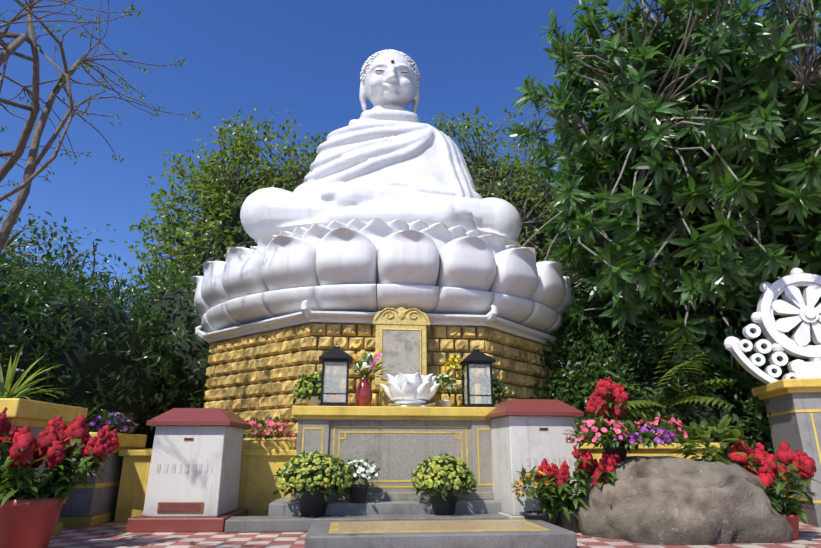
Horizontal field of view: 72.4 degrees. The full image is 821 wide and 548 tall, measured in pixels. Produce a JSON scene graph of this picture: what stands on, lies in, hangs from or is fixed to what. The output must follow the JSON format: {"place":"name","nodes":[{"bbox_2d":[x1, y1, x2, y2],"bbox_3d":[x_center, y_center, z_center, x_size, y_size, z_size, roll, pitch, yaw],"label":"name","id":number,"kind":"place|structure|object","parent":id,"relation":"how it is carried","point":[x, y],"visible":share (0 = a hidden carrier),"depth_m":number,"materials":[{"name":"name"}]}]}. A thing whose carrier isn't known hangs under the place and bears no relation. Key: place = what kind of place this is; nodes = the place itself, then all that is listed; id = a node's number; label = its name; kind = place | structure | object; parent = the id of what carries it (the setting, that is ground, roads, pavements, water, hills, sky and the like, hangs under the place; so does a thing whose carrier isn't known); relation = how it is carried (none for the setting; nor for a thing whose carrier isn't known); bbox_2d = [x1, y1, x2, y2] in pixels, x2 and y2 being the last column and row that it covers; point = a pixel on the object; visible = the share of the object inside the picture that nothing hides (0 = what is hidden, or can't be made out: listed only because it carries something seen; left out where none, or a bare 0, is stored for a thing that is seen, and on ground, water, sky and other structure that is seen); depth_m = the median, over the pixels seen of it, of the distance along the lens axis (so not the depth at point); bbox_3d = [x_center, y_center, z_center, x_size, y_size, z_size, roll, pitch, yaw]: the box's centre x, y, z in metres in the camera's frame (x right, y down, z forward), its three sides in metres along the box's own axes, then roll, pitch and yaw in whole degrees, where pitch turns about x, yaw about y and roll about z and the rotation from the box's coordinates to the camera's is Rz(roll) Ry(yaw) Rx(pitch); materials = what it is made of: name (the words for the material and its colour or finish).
{"place":"outdoors","nodes":[
{"label":"outdoors","id":0,"kind":"place"},
{"bbox_2d":[0,240,211,448],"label":"hedge","id":1,"kind":"object","parent":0,"point":[29,292],"depth_m":8.59,"materials":[{"name":"green plant"}]},
{"bbox_2d":[124,106,327,297],"bbox_3d":[-4.385,0.354,17.204,8.027,11.358,8.699,2,-18,-6],"label":"tree","id":2,"kind":"object","parent":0,"point":[186,233],"depth_m":16.05,"materials":[{"name":"green plant"}]},
{"bbox_2d":[0,0,820,366],"label":"sky","id":3,"kind":"structure","parent":0,"point":[305,58],"materials":[{"name":"blue"}]},
{"bbox_2d":[48,481,820,547],"bbox_3d":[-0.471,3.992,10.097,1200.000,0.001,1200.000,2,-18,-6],"label":"pavement","id":4,"kind":"structure","parent":0,"point":[91,537],"depth_m":5.07,"materials":[{"name":"tile"}]},
{"bbox_2d":[0,496,66,547],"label":"flower pot","id":5,"kind":"object","parent":4,"relation":"on","point":[31,525],"visible":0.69,"depth_m":4.26,"materials":[{"name":"ceramic"}]},
{"bbox_2d":[0,407,119,507],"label":"celosia","id":6,"kind":"object","parent":5,"relation":"on","point":[56,443],"visible":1,"depth_m":4.54,"materials":[{"name":"red plant"}]},
{"bbox_2d":[0,199,163,315],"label":"tree","id":7,"kind":"object","parent":4,"relation":"on","point":[48,256],"depth_m":11.86,"materials":[{"name":"green plant"}]},
{"bbox_2d":[0,0,200,253],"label":"sparse tree","id":8,"kind":"object","parent":4,"relation":"on","point":[33,160],"depth_m":6.68,"materials":[{"name":"brown plant"}]},
{"bbox_2d":[126,408,250,531],"bbox_3d":[-2.352,2.126,6.207,0.960,1.220,0.960,0,-18,-1],"label":"donation pedestal","id":9,"kind":"object","parent":4,"relation":"on","point":[194,477],"visible":0.96,"depth_m":5.87,"materials":[{"name":"white paint"},{"name":"red paint"}]},
{"bbox_2d":[224,497,507,532],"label":"steps","id":10,"kind":"structure","parent":4,"relation":"on","point":[284,514],"depth_m":5.94,"materials":[{"name":"grey stone"}]},
{"bbox_2d":[297,487,328,516],"bbox_3d":[-1.026,2.413,5.936,0.360,0.270,0.360,2,-18,-6],"label":"chrysanthemum pot","id":11,"kind":"object","parent":10,"relation":"on","point":[314,505],"visible":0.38,"depth_m":5.81,"materials":[{"name":"plastic"}]},
{"bbox_2d":[273,450,354,501],"bbox_3d":[-1.022,2.148,6.024,0.878,0.513,0.862,2,-18,-6],"label":"chrysanthemum","id":12,"kind":"object","parent":11,"relation":"in","point":[330,476],"visible":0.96,"depth_m":5.81,"materials":[{"name":"yellow plant"}]},
{"bbox_2d":[349,484,368,502],"bbox_3d":[-0.567,2.380,6.082,0.233,0.180,0.233,2,-18,-6],"label":"flower pot","id":13,"kind":"object","parent":10,"relation":"on","point":[358,493],"visible":0.83,"depth_m":6.00,"materials":[{"name":"black plastic"}]},
{"bbox_2d":[342,458,380,484],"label":"white flowers","id":14,"kind":"object","parent":13,"relation":"in","point":[367,471],"visible":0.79,"depth_m":6.06,"materials":[{"name":"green plant"}]},
{"bbox_2d":[428,488,458,514],"bbox_3d":[0.364,2.468,6.094,0.339,0.260,0.339,2,-18,-6],"label":"chrysanthemum pot","id":15,"kind":"object","parent":10,"relation":"on","point":[441,505],"visible":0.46,"depth_m":5.98,"materials":[{"name":"plastic"}]},
{"bbox_2d":[204,323,560,449],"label":"stone brick wall","id":16,"kind":"structure","parent":4,"relation":"on","point":[256,376],"depth_m":8.11,"materials":[{"name":"yellow stone"}]},
{"bbox_2d":[195,300,565,347],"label":"ledge molding","id":17,"kind":"structure","parent":16,"relation":"on","point":[489,320],"depth_m":8.06,"materials":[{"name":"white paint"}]},
{"bbox_2d":[190,218,577,335],"bbox_3d":[-0.473,0.703,11.154,7.453,1.630,7.392,2,-18,-6],"label":"lotus pedestal","id":18,"kind":"object","parent":17,"relation":"on","point":[373,265],"visible":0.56,"depth_m":8.04,"materials":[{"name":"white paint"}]},
{"bbox_2d":[240,49,521,247],"bbox_3d":[-0.509,-2.711,11.478,5.212,5.214,3.240,2,-18,-6],"label":"buddha statue","id":19,"kind":"object","parent":18,"relation":"on","point":[389,157],"visible":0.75,"depth_m":10.84,"materials":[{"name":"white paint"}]},
{"bbox_2d":[290,406,495,500],"bbox_3d":[-0.155,2.204,6.937,2.540,1.030,1.050,2,-18,-6],"label":"altar","id":20,"kind":"object","parent":4,"relation":"on","point":[397,444],"visible":0.67,"depth_m":6.54,"materials":[{"name":"stone"}]},
{"bbox_2d":[290,370,340,403],"bbox_3d":[-1.213,1.450,7.172,0.644,0.460,0.651,2,-18,-6],"label":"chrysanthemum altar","id":21,"kind":"object","parent":20,"relation":"on","point":[310,387],"visible":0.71,"depth_m":7.03,"materials":[{"name":"green plant"}]},
{"bbox_2d":[306,396,325,405],"bbox_3d":[-1.202,1.638,7.121,0.254,0.160,0.254,2,-18,-6],"label":"chrysanthemum pot","id":22,"kind":"object","parent":20,"relation":"on","point":[314,401],"visible":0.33,"depth_m":7.03,"materials":[{"name":"white ceramic"}]},
{"bbox_2d":[319,344,352,405],"bbox_3d":[-0.945,1.284,7.082,0.420,0.813,0.420,2,-18,-6],"label":"lantern","id":23,"kind":"object","parent":20,"relation":"on","point":[337,356],"visible":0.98,"depth_m":6.95,"materials":[{"name":"black metal"}]},
{"bbox_2d":[340,344,387,405],"bbox_3d":[-0.578,1.301,7.118,0.679,0.802,0.707,2,-18,-6],"label":"vase","id":24,"kind":"object","parent":20,"relation":"on","point":[366,366],"depth_m":7.01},
{"bbox_2d":[372,307,429,405],"bbox_3d":[-0.134,1.154,7.655,0.800,1.405,0.300,2,-18,-6],"label":"memorial plaque","id":25,"kind":"object","parent":20,"relation":"on","point":[401,338],"visible":0.83,"depth_m":7.63,"materials":[{"name":"stone"}]},
{"bbox_2d":[380,372,440,406],"bbox_3d":[-0.003,1.476,7.020,0.766,0.410,0.761,2,-18,-6],"label":"lotus bowl","id":26,"kind":"object","parent":20,"relation":"on","point":[417,389],"visible":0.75,"depth_m":6.80,"materials":[{"name":"white ceramic"}]},
{"bbox_2d":[409,453,476,500],"bbox_3d":[0.365,2.210,6.161,0.756,0.475,0.776,2,-18,-6],"label":"chrysanthemum","id":27,"kind":"object","parent":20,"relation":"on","point":[448,478],"visible":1,"depth_m":5.97,"materials":[{"name":"yellow plant"}]},
{"bbox_2d":[439,400,452,406],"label":"white pot","id":28,"kind":"object","parent":20,"relation":"on","point":[445,403],"visible":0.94,"depth_m":7.13,"materials":[{"name":"ceramic"}]},
{"bbox_2d":[433,372,462,397],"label":"pot flowers","id":29,"kind":"object","parent":28,"relation":"in","point":[449,380],"visible":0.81,"depth_m":7.22,"materials":[{"name":"green plant"}]},
{"bbox_2d":[442,352,465,376],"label":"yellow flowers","id":30,"kind":"object","parent":29,"relation":"on","point":[453,359],"visible":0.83,"depth_m":7.43,"materials":[{"name":"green plant"}]},
{"bbox_2d":[460,347,495,406],"bbox_3d":[0.863,1.347,7.284,0.420,0.813,0.420,2,-18,-6],"label":"lantern","id":31,"kind":"object","parent":20,"relation":"on","point":[478,359],"visible":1,"depth_m":7.17,"materials":[{"name":"black metal"}]},
{"bbox_2d":[459,373,508,403],"bbox_3d":[0.973,1.534,7.477,0.631,0.446,0.634,-10,-20,29],"label":"foliage","id":32,"kind":"object","parent":20,"relation":"on","point":[499,393],"visible":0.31,"depth_m":7.34,"materials":[{"name":"green plant"}]},
{"bbox_2d":[0,378,820,535],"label":"terrace walls","id":33,"kind":"structure","parent":4,"relation":"on","point":[118,492],"depth_m":6.45,"materials":[{"name":"paint"}]},
{"bbox_2d":[0,346,69,420],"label":"spider plant","id":34,"kind":"object","parent":33,"relation":"on","point":[5,391],"visible":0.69,"depth_m":5.18,"materials":[{"name":"green plant"}]},
{"bbox_2d":[51,402,106,425],"bbox_3d":[-4.082,1.780,6.589,0.963,0.568,0.895,-13,-22,36],"label":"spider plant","id":35,"kind":"object","parent":33,"relation":"on","point":[88,413],"visible":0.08,"depth_m":6.77,"materials":[{"name":"green plant"}]},
{"bbox_2d":[88,409,138,434],"bbox_3d":[-3.584,1.801,6.759,0.592,0.317,0.582,2,-18,-6],"label":"petunia","id":36,"kind":"object","parent":33,"relation":"on","point":[105,421],"visible":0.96,"depth_m":6.69,"materials":[{"name":"purple plant"}]},
{"bbox_2d":[243,416,296,439],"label":"pink flowers","id":37,"kind":"object","parent":33,"relation":"on","point":[258,431],"visible":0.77,"depth_m":6.98,"materials":[{"name":"pink plant"}]},
{"bbox_2d":[563,413,641,449],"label":"pink flowers","id":38,"kind":"object","parent":33,"relation":"on","point":[597,438],"visible":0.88,"depth_m":5.60,"materials":[{"name":"pink plant"}]},
{"bbox_2d":[670,414,758,466],"bbox_3d":[3.047,1.734,5.706,0.764,0.598,0.796,2,-18,-6],"label":"green plant","id":39,"kind":"object","parent":33,"relation":"on","point":[688,449],"visible":0.88,"depth_m":5.65,"materials":[{"name":"green plant"}]},
{"bbox_2d":[724,268,820,383],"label":"dharma wheel","id":40,"kind":"object","parent":33,"relation":"on","point":[803,311],"visible":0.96,"depth_m":6.96,"materials":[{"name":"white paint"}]},
{"bbox_2d":[304,519,576,547],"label":"stone platform","id":41,"kind":"structure","parent":4,"relation":"on","point":[496,533],"depth_m":4.60,"materials":[{"name":"stone"}]},
{"bbox_2d":[95,528,808,546],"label":"fallen leaves","id":42,"kind":"object","parent":4,"relation":"on","point":[227,532],"visible":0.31,"depth_m":5.15,"materials":[{"name":"brown plant"}]},
{"bbox_2d":[485,399,583,525],"bbox_3d":[1.389,2.132,6.409,0.916,1.330,0.916,3,-18,-10],"label":"donation pedestal","id":43,"kind":"object","parent":4,"relation":"on","point":[528,435],"visible":0.46,"depth_m":6.12,"materials":[{"name":"paint"}]},
{"bbox_2d":[523,511,548,521],"bbox_3d":[1.243,2.459,5.552,0.254,0.190,0.254,2,-18,-6],"label":"marigold pot","id":44,"kind":"object","parent":4,"relation":"on","point":[535,515],"visible":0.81,"depth_m":5.48,"materials":[{"name":"plastic"}]},
{"bbox_2d":[510,466,558,499],"bbox_3d":[1.236,2.103,5.662,0.475,0.319,0.525,2,-18,-6],"label":"marigold","id":45,"kind":"object","parent":44,"relation":"in","point":[529,475],"visible":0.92,"depth_m":5.60,"materials":[{"name":"orange plant"}]},
{"bbox_2d":[557,511,579,532],"bbox_3d":[1.588,2.475,5.617,0.276,0.200,0.276,2,-18,-6],"label":"pot","id":46,"kind":"object","parent":4,"relation":"on","point":[565,523],"visible":0.46,"depth_m":5.52,"materials":[{"name":"plastic"}]},
{"bbox_2d":[534,445,594,521],"bbox_3d":[1.578,2.140,5.747,0.676,0.744,0.617,-5,-18,16],"label":"celosia","id":47,"kind":"object","parent":46,"relation":"on","point":[563,477],"visible":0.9,"depth_m":5.63,"materials":[{"name":"red plant"}]},
{"bbox_2d":[579,451,621,507],"bbox_3d":[1.972,2.147,5.653,0.557,0.691,0.727,2,-18,-6],"label":"celosia","id":48,"kind":"object","parent":46,"relation":"in","point":[607,465],"visible":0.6,"depth_m":5.50,"materials":[{"name":"red plant"}]},
{"bbox_2d":[576,456,796,544],"bbox_3d":[2.676,2.223,5.590,2.093,0.784,1.507,2,-18,-6],"label":"boulder","id":49,"kind":"object","parent":4,"relation":"on","point":[663,500],"visible":0.77,"depth_m":5.04,"materials":[{"name":"grey stone"}]},
{"bbox_2d":[603,446,627,461],"bbox_3d":[2.138,1.873,5.836,0.254,0.160,0.254,2,-18,-6],"label":"flower pot","id":50,"kind":"object","parent":49,"relation":"on","point":[620,450],"visible":0.56,"depth_m":5.75,"materials":[{"name":"plastic"}]},
{"bbox_2d":[586,376,641,453],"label":"flowers","id":51,"kind":"object","parent":50,"relation":"in","point":[608,399],"visible":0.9,"depth_m":5.83,"materials":[{"name":"red plant"}]},
{"bbox_2d":[613,423,679,448],"bbox_3d":[2.348,1.640,5.673,0.655,0.273,0.708,2,-18,-6],"label":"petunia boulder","id":52,"kind":"object","parent":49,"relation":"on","point":[648,432],"visible":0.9,"depth_m":5.51,"materials":[{"name":"purple plant"}]},
{"bbox_2d":[634,411,693,442],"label":"flowers","id":53,"kind":"object","parent":52,"relation":"on","point":[673,421],"visible":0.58,"depth_m":5.88,"materials":[{"name":"pink plant"}]},
{"bbox_2d":[780,513,800,539],"bbox_3d":[3.445,2.334,5.203,0.318,0.220,0.318,2,-18,-6],"label":"flower pot","id":54,"kind":"object","parent":4,"relation":"on","point":[793,519],"visible":0.25,"depth_m":5.09,"materials":[{"name":"ceramic"}]},
{"bbox_2d":[728,438,820,522],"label":"celosia","id":55,"kind":"object","parent":54,"relation":"in","point":[769,472],"visible":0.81,"depth_m":5.19,"materials":[{"name":"red plant"}]},
{"bbox_2d":[425,99,592,327],"bbox_3d":[2.550,0.169,19.029,10.430,12.711,9.129,2,-18,-6],"label":"tree","id":56,"kind":"object","parent":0,"point":[465,127],"depth_m":17.70,"materials":[{"name":"green plant"}]},
{"bbox_2d":[505,0,820,389],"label":"plumeria tree","id":57,"kind":"object","parent":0,"point":[715,279],"depth_m":8.35,"materials":[{"name":"green plant"}]},
{"bbox_2d":[530,257,820,469],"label":"hedge","id":58,"kind":"object","parent":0,"point":[570,358],"depth_m":8.53,"materials":[{"name":"green plant"}]},
{"bbox_2d":[582,339,735,413],"bbox_3d":[3.631,1.651,8.042,1.914,1.077,2.169,-11,-20,31],"label":"fern shrub","id":59,"kind":"object","parent":58,"relation":"on","point":[696,399],"visible":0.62,"depth_m":7.50,"materials":[{"name":"green plant"}]}
]}

